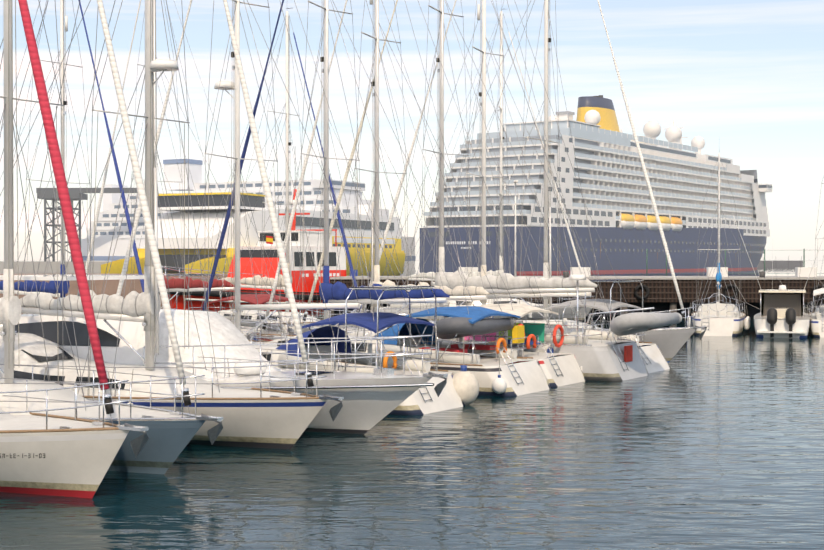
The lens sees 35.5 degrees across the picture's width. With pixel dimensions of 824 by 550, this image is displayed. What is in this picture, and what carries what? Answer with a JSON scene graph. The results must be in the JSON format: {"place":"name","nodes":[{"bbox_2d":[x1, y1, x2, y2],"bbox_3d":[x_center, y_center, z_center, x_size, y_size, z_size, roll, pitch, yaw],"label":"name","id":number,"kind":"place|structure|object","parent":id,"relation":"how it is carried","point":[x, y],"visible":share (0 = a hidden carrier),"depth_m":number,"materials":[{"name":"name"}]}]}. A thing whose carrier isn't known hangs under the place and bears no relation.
{"place":"outdoors","nodes":[
{"label":"outdoors","id":0,"kind":"place"},
{"bbox_2d":[0,188,227,302],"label":"port","id":1,"kind":"structure","parent":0,"point":[111,287],"depth_m":383.15,"materials":[{"name":"grey metal"}]},
{"bbox_2d":[0,260,823,549],"bbox_3d":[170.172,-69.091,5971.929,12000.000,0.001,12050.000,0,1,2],"label":"sea water","id":2,"kind":"structure","parent":0,"point":[710,443],"depth_m":21.60,"materials":[{"name":"teal liquid"}]},
{"bbox_2d":[0,0,143,309],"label":"yacht","id":3,"kind":"object","parent":2,"relation":"on","point":[26,287],"visible":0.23,"depth_m":45.83,"materials":[{"name":"paint"}]},
{"bbox_2d":[0,0,148,498],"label":"yacht","id":4,"kind":"object","parent":2,"relation":"on","point":[51,455],"visible":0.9,"depth_m":19.84,"materials":[{"name":"paint"}]},
{"bbox_2d":[0,0,222,473],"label":"yacht","id":5,"kind":"object","parent":2,"relation":"on","point":[170,434],"visible":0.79,"depth_m":22.82,"materials":[{"name":"paint"}]},
{"bbox_2d":[0,0,342,449],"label":"yacht","id":6,"kind":"object","parent":2,"relation":"on","point":[260,417],"visible":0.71,"depth_m":26.34,"materials":[{"name":"paint"}]},
{"bbox_2d":[85,0,304,339],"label":"yacht","id":7,"kind":"object","parent":2,"relation":"on","point":[175,285],"visible":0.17,"depth_m":51.97,"materials":[{"name":"paint"}]},
{"bbox_2d":[0,274,447,433],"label":"motor yacht","id":8,"kind":"object","parent":2,"relation":"on","point":[371,400],"visible":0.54,"depth_m":28.16,"materials":[{"name":"paint"}]},
{"bbox_2d":[81,148,415,271],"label":"cruise ship","id":9,"kind":"object","parent":2,"relation":"on","point":[106,231],"depth_m":412.38,"materials":[{"name":"paint"}]},
{"bbox_2d":[101,181,405,275],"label":"ferry","id":10,"kind":"object","parent":2,"relation":"on","point":[116,267],"depth_m":225.55,"materials":[{"name":"paint"}]},
{"bbox_2d":[159,189,357,317],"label":"rescue boat","id":11,"kind":"object","parent":2,"relation":"on","point":[301,294],"visible":0.29,"depth_m":79.85,"materials":[{"name":"paint"}]},
{"bbox_2d":[166,8,366,330],"bbox_3d":[-6.484,-4.473,57.273,11.816,16.035,4.185,0,1,32],"label":"yacht","id":12,"kind":"object","parent":2,"relation":"on","point":[259,283],"visible":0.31,"depth_m":56.62,"materials":[{"name":"paint"}]},
{"bbox_2d":[116,0,478,414],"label":"yacht","id":13,"kind":"object","parent":2,"relation":"on","point":[461,388],"visible":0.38,"depth_m":33.18,"materials":[{"name":"paint"}]},
{"bbox_2d":[243,317,451,337],"bbox_3d":[-8.026,2.635,41.736,2.400,1.200,46.000,0,1,32],"label":"pontoon","id":14,"kind":"object","parent":2,"relation":"on","point":[244,333],"depth_m":46.95,"materials":[{"name":"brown wood"}]},
{"bbox_2d":[202,0,550,396],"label":"yacht","id":15,"kind":"object","parent":2,"relation":"on","point":[493,373],"visible":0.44,"depth_m":37.28,"materials":[{"name":"paint"}]},
{"bbox_2d":[246,0,585,386],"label":"yacht","id":16,"kind":"object","parent":2,"relation":"on","point":[565,369],"visible":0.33,"depth_m":40.79,"materials":[{"name":"paint"}]},
{"bbox_2d":[287,0,681,380],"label":"yacht","id":17,"kind":"object","parent":2,"relation":"on","point":[597,357],"visible":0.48,"depth_m":41.35,"materials":[{"name":"paint"}]},
{"bbox_2d":[379,11,592,321],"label":"yacht","id":18,"kind":"object","parent":2,"relation":"on","point":[394,307],"depth_m":76.04,"materials":[{"name":"paint"}]},
{"bbox_2d":[343,0,669,372],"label":"yacht","id":19,"kind":"object","parent":2,"relation":"on","point":[654,359],"visible":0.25,"depth_m":45.30,"materials":[{"name":"paint"}]},
{"bbox_2d":[367,0,706,362],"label":"yacht","id":20,"kind":"object","parent":2,"relation":"on","point":[670,342],"visible":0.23,"depth_m":46.99,"materials":[{"name":"paint"}]},
{"bbox_2d":[329,180,823,318],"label":"pier","id":21,"kind":"structure","parent":2,"relation":"on","point":[659,293],"depth_m":78.43,"materials":[{"name":"grey concrete"}]},
{"bbox_2d":[419,95,771,273],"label":"cruise ship","id":22,"kind":"object","parent":2,"relation":"on","point":[586,120],"depth_m":370.60,"materials":[{"name":"paint"}]},
{"bbox_2d":[686,153,749,335],"bbox_3d":[15.750,-1.873,66.110,3.142,10.620,8.504,0,1,14],"label":"yacht","id":23,"kind":"object","parent":2,"relation":"on","point":[718,318],"visible":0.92,"depth_m":63.92,"materials":[{"name":"paint"}]},
{"bbox_2d":[732,213,823,337],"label":"motorboat","id":24,"kind":"object","parent":2,"relation":"on","point":[782,314],"visible":0.98,"depth_m":61.09,"materials":[{"name":"paint"}]},
{"bbox_2d":[805,177,823,337],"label":"yacht","id":25,"kind":"object","parent":2,"relation":"on","point":[816,329],"visible":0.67,"depth_m":61.85,"materials":[{"name":"paint"}]},
{"bbox_2d":[0,96,823,273],"bbox_3d":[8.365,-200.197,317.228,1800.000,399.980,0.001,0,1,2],"label":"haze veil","id":26,"kind":"object","parent":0,"point":[590,150],"depth_m":318.48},
{"bbox_2d":[0,0,823,259],"label":"sky","id":27,"kind":"structure","parent":0,"point":[744,77],"materials":[{"name":"white"}]},
{"bbox_2d":[758,261,802,265],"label":"building","id":28,"kind":"structure","parent":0,"point":[786,263],"depth_m":688.34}
]}

